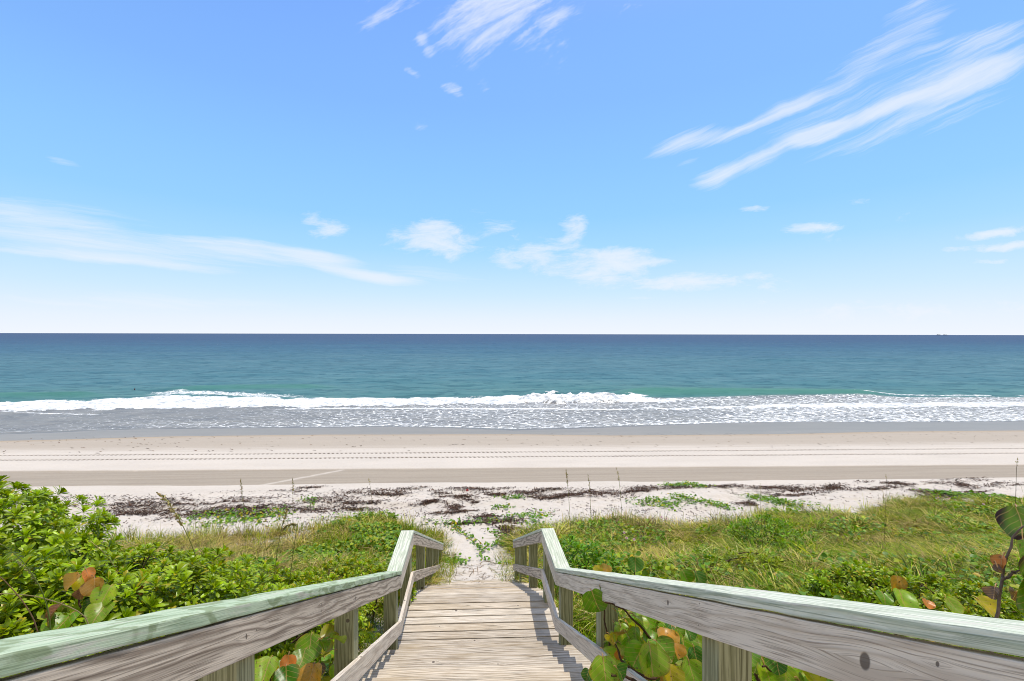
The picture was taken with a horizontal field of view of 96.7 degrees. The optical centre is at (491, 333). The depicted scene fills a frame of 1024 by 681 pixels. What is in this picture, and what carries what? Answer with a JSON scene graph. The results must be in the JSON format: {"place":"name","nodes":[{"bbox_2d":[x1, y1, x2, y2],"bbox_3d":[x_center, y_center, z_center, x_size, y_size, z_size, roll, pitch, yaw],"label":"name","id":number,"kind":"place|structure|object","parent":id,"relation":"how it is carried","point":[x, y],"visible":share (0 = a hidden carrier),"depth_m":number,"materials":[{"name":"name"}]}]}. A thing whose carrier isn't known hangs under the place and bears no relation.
{"place":"outdoors","nodes":[
{"label":"outdoors","id":0,"kind":"place"},
{"bbox_2d":[0,333,1023,433],"bbox_3d":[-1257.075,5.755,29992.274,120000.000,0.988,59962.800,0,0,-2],"label":"sea","id":1,"kind":"structure","parent":0,"point":[61,382],"depth_m":83.17,"materials":[{"name":"liquid"}]},
{"bbox_2d":[0,421,1023,676],"bbox_3d":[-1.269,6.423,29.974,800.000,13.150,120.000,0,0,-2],"label":"beach sand","id":2,"kind":"structure","parent":0,"point":[196,463],"depth_m":24.74,"materials":[{"name":"beige sand"}]},
{"bbox_2d":[0,576,37,631],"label":"sea oat","id":3,"kind":"object","parent":2,"relation":"on","point":[23,603],"visible":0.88,"depth_m":2.59,"materials":[{"name":"green plant"}]},
{"bbox_2d":[0,544,52,664],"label":"sea oat","id":4,"kind":"object","parent":2,"relation":"on","point":[36,582],"visible":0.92,"depth_m":2.69,"materials":[{"name":"green plant"}]},
{"bbox_2d":[16,560,50,623],"bbox_3d":[-2.857,2.201,2.821,0.404,1.542,0.167,0,0,15],"label":"sea oat","id":5,"kind":"object","parent":2,"relation":"on","point":[20,563],"visible":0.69,"depth_m":2.88,"materials":[{"name":"beige plant"}]},
{"bbox_2d":[0,593,95,653],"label":"sea oat","id":6,"kind":"object","parent":2,"relation":"on","point":[53,601],"visible":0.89,"depth_m":2.79,"materials":[{"name":"green plant"}]},
{"bbox_2d":[0,475,125,623],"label":"naupaka shrub","id":7,"kind":"object","parent":2,"relation":"on","point":[39,521],"visible":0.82,"depth_m":4.37,"materials":[{"name":"green plant"}]},
{"bbox_2d":[0,530,139,612],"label":"naupaka shrub","id":8,"kind":"object","parent":2,"relation":"on","point":[113,541],"visible":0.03,"depth_m":5.23,"materials":[{"name":"green plant"}]},
{"bbox_2d":[40,567,116,631],"bbox_3d":[-2.870,2.407,3.188,0.424,1.429,0.377,0,0,-2],"label":"sea grape","id":9,"kind":"object","parent":2,"relation":"on","point":[98,605],"visible":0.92,"depth_m":3.23,"materials":[{"name":"green plant"}]},
{"bbox_2d":[0,542,180,677],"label":"naupaka shrub","id":10,"kind":"object","parent":2,"relation":"on","point":[49,578],"visible":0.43,"depth_m":3.43,"materials":[{"name":"green plant"}]},
{"bbox_2d":[88,541,120,575],"bbox_3d":[-3.284,2.656,4.175,0.632,1.628,0.256,0,0,-2],"label":"sea oat","id":11,"kind":"object","parent":2,"relation":"on","point":[105,554],"visible":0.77,"depth_m":4.06,"materials":[{"name":"green plant"}]},
{"bbox_2d":[2,542,253,670],"bbox_3d":[-3.644,2.908,4.602,2.712,1.482,2.018,0,0,-2],"label":"naupaka shrub","id":12,"kind":"object","parent":2,"relation":"on","point":[150,558],"visible":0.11,"depth_m":4.95,"materials":[{"name":"green plant"}]},
{"bbox_2d":[111,583,150,613],"bbox_3d":[-2.847,2.682,3.615,0.322,1.368,0.195,0,0,-2],"label":"sea grape","id":13,"kind":"object","parent":2,"relation":"on","point":[134,608],"visible":0.27,"depth_m":3.63,"materials":[{"name":"green plant"}]},
{"bbox_2d":[24,550,271,680],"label":"naupaka shrub","id":14,"kind":"object","parent":2,"relation":"on","point":[173,579],"visible":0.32,"depth_m":3.90,"materials":[{"name":"green plant"}]},
{"bbox_2d":[156,492,195,555],"bbox_3d":[-2.928,2.615,4.497,0.731,2.128,0.182,0,0,7],"label":"sea oat","id":15,"kind":"object","parent":2,"relation":"on","point":[172,510],"visible":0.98,"depth_m":4.47,"materials":[{"name":"beige plant"}]},
{"bbox_2d":[188,559,270,591],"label":"naupaka shrub","id":16,"kind":"object","parent":2,"relation":"on","point":[230,567],"depth_m":6.49,"materials":[{"name":"green plant"}]},
{"bbox_2d":[183,511,288,527],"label":"beach vine","id":17,"kind":"object","parent":2,"relation":"on","point":[234,520],"visible":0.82,"depth_m":15.90,"materials":[{"name":"green plant"}]},
{"bbox_2d":[178,505,296,521],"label":"beach vine","id":18,"kind":"object","parent":2,"relation":"on","point":[230,514],"visible":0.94,"depth_m":16.80,"materials":[{"name":"green plant"}]},
{"bbox_2d":[240,480,245,553],"bbox_3d":[-5.954,4.533,10.696,0.360,2.240,0.259,0,0,34],"label":"sea oat","id":19,"kind":"object","parent":2,"relation":"on","point":[243,507],"visible":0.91,"depth_m":10.76,"materials":[{"name":"beige plant"}]},
{"bbox_2d":[274,508,287,574],"bbox_3d":[-3.178,3.316,6.513,0.449,1.672,0.362,0,0,-30],"label":"sea oat","id":20,"kind":"object","parent":2,"relation":"on","point":[284,517],"visible":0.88,"depth_m":6.48,"materials":[{"name":"beige plant"}]},
{"bbox_2d":[195,568,376,680],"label":"naupaka shrub","id":21,"kind":"object","parent":2,"relation":"on","point":[286,646],"visible":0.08,"depth_m":4.75,"materials":[{"name":"green plant"}]},
{"bbox_2d":[281,523,297,583],"bbox_3d":[-2.716,3.317,6.072,0.580,1.581,0.091,0,0,4],"label":"sea oat","id":22,"kind":"object","parent":2,"relation":"on","point":[289,525],"visible":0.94,"depth_m":6.09,"materials":[{"name":"beige plant"}]},
{"bbox_2d":[207,561,381,664],"bbox_3d":[-3.152,3.611,5.864,3.633,0.993,2.004,0,0,-2],"label":"naupaka shrub","id":23,"kind":"object","parent":2,"relation":"on","point":[285,575],"visible":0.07,"depth_m":6.24,"materials":[{"name":"green plant"}]},
{"bbox_2d":[255,624,346,680],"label":"sea grape","id":24,"kind":"object","parent":2,"relation":"on","point":[306,660],"visible":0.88,"depth_m":3.07,"materials":[{"name":"green plant"}]},
{"bbox_2d":[296,495,321,509],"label":"beach vine","id":25,"kind":"object","parent":2,"relation":"on","point":[313,502],"visible":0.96,"depth_m":18.53,"materials":[{"name":"green plant"}]},
{"bbox_2d":[297,512,354,527],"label":"beach vine","id":26,"kind":"object","parent":2,"relation":"on","point":[331,517],"visible":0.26,"depth_m":16.55,"materials":[{"name":"green plant"}]},
{"bbox_2d":[274,552,416,623],"bbox_3d":[-2.220,3.951,6.793,2.281,1.021,1.434,0,0,-2],"label":"naupaka shrub","id":27,"kind":"object","parent":2,"relation":"on","point":[345,571],"visible":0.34,"depth_m":6.89,"materials":[{"name":"green plant"}]},
{"bbox_2d":[442,553,470,563],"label":"beach vine","id":28,"kind":"object","parent":2,"relation":"on","point":[462,560],"visible":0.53,"depth_m":12.71,"materials":[{"name":"green plant"}]},
{"bbox_2d":[448,521,495,550],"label":"beach vine","id":29,"kind":"object","parent":2,"relation":"on","point":[463,532],"visible":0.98,"depth_m":14.58,"materials":[{"name":"green plant"}]},
{"bbox_2d":[421,508,541,526],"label":"beach vine","id":30,"kind":"object","parent":2,"relation":"on","point":[517,513],"visible":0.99,"depth_m":16.21,"materials":[{"name":"green plant"}]},
{"bbox_2d":[484,527,512,546],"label":"beach vine","id":31,"kind":"object","parent":2,"relation":"on","point":[496,540],"visible":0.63,"depth_m":14.34,"materials":[{"name":"green plant"}]},
{"bbox_2d":[456,529,540,564],"bbox_3d":[0.364,6.374,14.037,2.184,0.651,3.599,0,0,-18],"label":"beach vine","id":32,"kind":"object","parent":2,"relation":"on","point":[481,555],"visible":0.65,"depth_m":13.21,"materials":[{"name":"green plant"}]},
{"bbox_2d":[491,502,515,509],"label":"beach vine","id":33,"kind":"object","parent":2,"relation":"on","point":[500,505],"visible":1,"depth_m":17.86,"materials":[{"name":"green plant"}]},
{"bbox_2d":[494,493,524,499],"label":"beach vine","id":34,"kind":"object","parent":2,"relation":"on","point":[515,496],"visible":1,"depth_m":18.96,"materials":[{"name":"green plant"}]},
{"bbox_2d":[0,528,1023,680],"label":"wooden stairway","id":35,"kind":"object","parent":2,"relation":"on","point":[494,630],"visible":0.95,"depth_m":1.86,"materials":[{"name":"grey wood"}]},
{"bbox_2d":[0,487,1023,680],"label":"dune grass","id":36,"kind":"structure","parent":2,"relation":"on","point":[904,513],"depth_m":12.51,"materials":[{"name":"green plant"}]},
{"bbox_2d":[0,432,1023,536],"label":"seaweed litter","id":37,"kind":"object","parent":2,"relation":"on","point":[455,509],"visible":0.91,"depth_m":18.79,"materials":[{"name":"plant"}]},
{"bbox_2d":[506,509,554,552],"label":"beach vine","id":38,"kind":"object","parent":2,"relation":"on","point":[532,516],"visible":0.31,"depth_m":16.09,"materials":[{"name":"green plant"}]},
{"bbox_2d":[565,470,571,553],"bbox_3d":[1.840,4.328,10.697,0.639,2.369,0.212,0,0,-30],"label":"sea oat","id":39,"kind":"object","parent":2,"relation":"on","point":[568,495],"visible":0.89,"depth_m":10.58,"materials":[{"name":"beige plant"}]},
{"bbox_2d":[231,516,908,582],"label":"dead grass litter","id":40,"kind":"object","parent":2,"relation":"on","point":[473,565],"visible":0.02,"depth_m":11.63,"materials":[{"name":"plant"}]},
{"bbox_2d":[538,534,618,596],"bbox_3d":[1.608,4.318,8.239,1.544,1.133,1.389,0,0,-2],"label":"naupaka shrub","id":41,"kind":"object","parent":2,"relation":"on","point":[594,554],"visible":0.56,"depth_m":8.29,"materials":[{"name":"green plant"}]},
{"bbox_2d":[582,584,610,645],"bbox_3d":[0.815,2.649,3.378,0.185,1.472,0.242,0,0,-25],"label":"sea grape","id":42,"kind":"object","parent":2,"relation":"on","point":[592,601],"visible":0.76,"depth_m":3.44,"materials":[{"name":"green plant"}]},
{"bbox_2d":[581,653,636,680],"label":"sea grape","id":43,"kind":"object","parent":2,"relation":"on","point":[605,668],"visible":1,"depth_m":2.52,"materials":[{"name":"green plant"}]},
{"bbox_2d":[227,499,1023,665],"bbox_3d":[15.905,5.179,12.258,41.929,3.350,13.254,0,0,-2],"label":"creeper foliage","id":44,"kind":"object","parent":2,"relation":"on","point":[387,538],"visible":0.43,"depth_m":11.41,"materials":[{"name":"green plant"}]},
{"bbox_2d":[593,556,706,582],"bbox_3d":[2.304,3.852,6.771,0.949,1.369,1.666,0,0,-18],"label":"sea grape","id":45,"kind":"object","parent":2,"relation":"on","point":[637,565],"visible":0.77,"depth_m":7.36,"materials":[{"name":"green plant"}]},
{"bbox_2d":[600,602,701,680],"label":"sea grape","id":46,"kind":"object","parent":2,"relation":"on","point":[648,648],"visible":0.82,"depth_m":2.96,"materials":[{"name":"green plant"}]},
{"bbox_2d":[625,496,687,510],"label":"beach vine","id":47,"kind":"object","parent":2,"relation":"on","point":[646,498],"visible":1,"depth_m":18.40,"materials":[{"name":"green plant"}]},
{"bbox_2d":[657,480,715,487],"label":"beach vine","id":48,"kind":"object","parent":2,"relation":"on","point":[682,483],"visible":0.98,"depth_m":20.89,"materials":[{"name":"green plant"}]},
{"bbox_2d":[661,491,742,509],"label":"beach vine","id":49,"kind":"object","parent":2,"relation":"on","point":[703,500],"visible":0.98,"depth_m":18.32,"materials":[{"name":"green plant"}]},
{"bbox_2d":[695,545,794,581],"bbox_3d":[4.981,4.546,8.740,1.939,0.620,1.466,0,0,-2],"label":"naupaka shrub","id":50,"kind":"object","parent":2,"relation":"on","point":[752,559],"visible":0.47,"depth_m":8.85,"materials":[{"name":"green plant"}]},
{"bbox_2d":[722,511,816,551],"bbox_3d":[7.135,5.172,11.609,2.003,1.168,1.741,0,0,-27],"label":"naupaka shrub","id":51,"kind":"object","parent":2,"relation":"on","point":[777,530],"visible":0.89,"depth_m":11.49,"materials":[{"name":"green plant"}]},
{"bbox_2d":[740,493,819,507],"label":"beach vine","id":52,"kind":"object","parent":2,"relation":"on","point":[781,500],"visible":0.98,"depth_m":18.27,"materials":[{"name":"green plant"}]},
{"bbox_2d":[752,653,833,680],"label":"sea grape","id":53,"kind":"object","parent":2,"relation":"on","point":[766,669],"visible":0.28,"depth_m":2.32,"materials":[{"name":"green plant"}]},
{"bbox_2d":[801,559,935,605],"bbox_3d":[5.779,3.938,6.970,1.993,0.807,1.320,0,0,-2],"label":"naupaka shrub","id":54,"kind":"object","parent":2,"relation":"on","point":[853,588],"visible":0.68,"depth_m":6.90,"materials":[{"name":"green plant"}]},
{"bbox_2d":[876,575,996,635],"bbox_3d":[4.521,2.868,5.014,0.605,1.826,3.872,0,0,35],"label":"sea grape","id":55,"kind":"object","parent":2,"relation":"on","point":[905,598],"visible":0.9,"depth_m":4.32,"materials":[{"name":"green plant"}]},
{"bbox_2d":[885,573,1023,620],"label":"naupaka shrub","id":56,"kind":"object","parent":2,"relation":"on","point":[936,583],"visible":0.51,"depth_m":6.23,"materials":[{"name":"green plant"}]},
{"bbox_2d":[913,488,1023,504],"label":"beach vine","id":57,"kind":"object","parent":2,"relation":"on","point":[956,493],"visible":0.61,"depth_m":18.94,"materials":[{"name":"green plant"}]},
{"bbox_2d":[981,504,1023,652],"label":"sea grape","id":58,"kind":"object","parent":2,"relation":"on","point":[1010,520],"visible":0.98,"depth_m":1.96,"materials":[{"name":"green plant"}]},
{"bbox_2d":[0,0,1023,334],"label":"sky","id":59,"kind":"structure","parent":0,"point":[739,167],"materials":[{"name":"blue"}]}
]}

